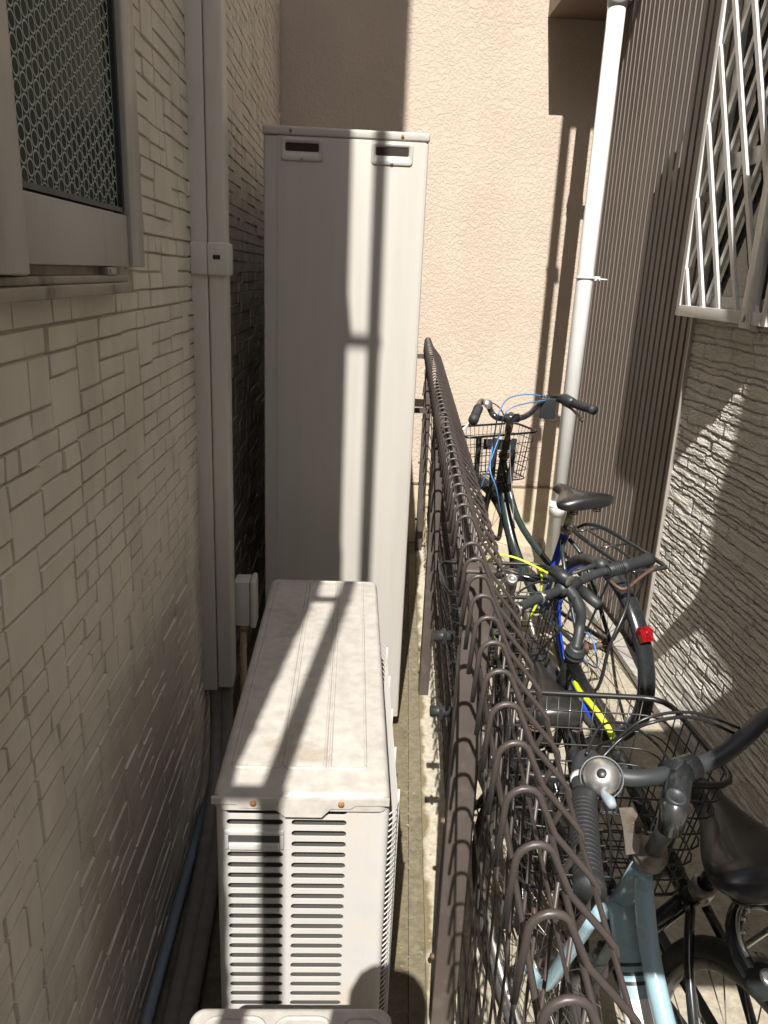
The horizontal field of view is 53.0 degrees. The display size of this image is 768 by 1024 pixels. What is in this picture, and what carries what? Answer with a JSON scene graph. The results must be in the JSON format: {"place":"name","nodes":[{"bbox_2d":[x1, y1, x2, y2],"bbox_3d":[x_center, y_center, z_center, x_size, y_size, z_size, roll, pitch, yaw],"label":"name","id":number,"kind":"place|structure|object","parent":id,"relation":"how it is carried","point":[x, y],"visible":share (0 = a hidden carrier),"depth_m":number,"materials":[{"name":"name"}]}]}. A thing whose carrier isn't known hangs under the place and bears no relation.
{"place":"outdoors","nodes":[
{"label":"outdoors","id":0,"kind":"place"},
{"bbox_2d":[471,545,767,1023],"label":"parking pavement","id":1,"kind":"structure","parent":0,"point":[756,922],"depth_m":2.16,"materials":[{"name":"beige concrete"}]},
{"bbox_2d":[438,554,590,1023],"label":"bicycle","id":2,"kind":"object","parent":1,"relation":"on","point":[545,680],"visible":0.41,"depth_m":1.89,"materials":[{"name":"metal"}]},
{"bbox_2d":[462,394,666,741],"bbox_3d":[0.582,0.098,3.239,0.670,1.156,1.768,2,17,-3],"label":"bicycle","id":3,"kind":"object","parent":1,"relation":"on","point":[498,491],"visible":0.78,"depth_m":2.91,"materials":[{"name":"metal"}]},
{"bbox_2d":[472,688,767,1023],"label":"bicycle","id":4,"kind":"object","parent":1,"relation":"on","point":[595,779],"visible":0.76,"depth_m":1.16,"materials":[{"name":"metal"}]},
{"bbox_2d":[481,552,767,1023],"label":"bicycle","id":5,"kind":"object","parent":1,"relation":"on","point":[734,846],"visible":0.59,"depth_m":1.28,"materials":[{"name":"metal"}]},
{"bbox_2d":[541,0,767,826],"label":"stone siding house","id":6,"kind":"structure","parent":0,"point":[670,450],"depth_m":3.04,"materials":[{"name":"stone"}]},
{"bbox_2d":[543,0,630,587],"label":"white rain pipe","id":7,"kind":"object","parent":6,"relation":"attached to","point":[609,70],"visible":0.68,"depth_m":3.65,"materials":[{"name":"plastic"}]},
{"bbox_2d":[675,0,767,328],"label":"window grille","id":8,"kind":"object","parent":6,"relation":"attached to","point":[749,315],"depth_m":2.52,"materials":[{"name":"metal"}]},
{"bbox_2d":[696,0,767,312],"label":"window","id":9,"kind":"structure","parent":6,"relation":"in","point":[741,236],"depth_m":2.51,"materials":[{"name":"glass"}]},
{"label":"ground","id":10,"kind":"structure","parent":0,"visible":0},
{"bbox_2d":[0,0,279,1023],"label":"brick house","id":11,"kind":"structure","parent":10,"relation":"on","point":[104,734],"depth_m":1.36,"materials":[{"name":"beige"}]},
{"bbox_2d":[0,0,144,303],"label":"window","id":12,"kind":"structure","parent":11,"relation":"in","point":[69,112],"depth_m":1.12,"materials":[{"name":"metal"}]},
{"bbox_2d":[183,0,235,689],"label":"duct cover","id":13,"kind":"object","parent":11,"relation":"attached to","point":[211,252],"visible":1,"depth_m":2.07,"materials":[{"name":"plastic"}]},
{"bbox_2d":[161,686,232,1023],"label":"wrapped pipes","id":14,"kind":"object","parent":13,"relation":"attached to","point":[183,996],"visible":0.73,"depth_m":1.95,"materials":[{"name":"grey plastic"}]},
{"bbox_2d":[235,573,257,695],"bbox_3d":[-0.494,0.493,2.571,0.141,0.598,0.077,2,17,-3],"label":"junction box","id":15,"kind":"object","parent":11,"relation":"attached to","point":[246,600],"visible":0.58,"depth_m":2.49,"materials":[{"name":"plastic"}]},
{"bbox_2d":[137,543,407,1023],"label":"gravel strip","id":16,"kind":"object","parent":10,"relation":"on","point":[210,997],"visible":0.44,"depth_m":2.00,"materials":[{"name":"concrete"}]},
{"bbox_2d":[140,800,205,1023],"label":"drain pipe","id":17,"kind":"object","parent":16,"relation":"on","point":[149,1010],"visible":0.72,"depth_m":1.90,"materials":[{"name":"grey plastic"}]},
{"bbox_2d":[190,1009,391,1023],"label":"air conditioner unit","id":18,"kind":"object","parent":16,"relation":"on","point":[291,1016],"visible":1,"depth_m":1.15,"materials":[{"name":"paint"}]},
{"bbox_2d":[211,579,399,1012],"bbox_3d":[-0.164,0.695,1.871,0.332,0.753,0.971,2,17,-3],"label":"air conditioner unit","id":19,"kind":"object","parent":16,"relation":"on","point":[305,799],"visible":0.98,"depth_m":1.42,"materials":[{"name":"paint"}]},
{"bbox_2d":[263,125,429,716],"bbox_3d":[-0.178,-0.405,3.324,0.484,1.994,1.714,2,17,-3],"label":"water heater tank","id":20,"kind":"object","parent":16,"relation":"on","point":[344,216],"visible":0.95,"depth_m":2.41,"materials":[{"name":"metal"}]},
{"bbox_2d":[392,557,748,1022],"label":"grit","id":21,"kind":"object","parent":16,"relation":"on","point":[411,711],"visible":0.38,"depth_m":2.36,"materials":[{"name":"grey gravel"}]},
{"bbox_2d":[279,0,605,546],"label":"stucco house","id":22,"kind":"structure","parent":10,"relation":"on","point":[496,100],"depth_m":4.19,"materials":[{"name":"paint"}]},
{"bbox_2d":[415,542,488,1023],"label":"curb","id":23,"kind":"structure","parent":10,"relation":"on","point":[433,803],"depth_m":2.33,"materials":[{"name":"beige concrete"}]},
{"bbox_2d":[408,542,426,1023],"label":"curb damp band","id":24,"kind":"object","parent":23,"relation":"on","point":[417,999],"visible":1,"depth_m":2.29,"materials":[{"name":"concrete"}]},
{"bbox_2d":[414,337,641,1023],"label":"fence","id":25,"kind":"object","parent":23,"relation":"on","point":[460,709],"visible":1,"depth_m":1.39,"materials":[{"name":"brown metal"}]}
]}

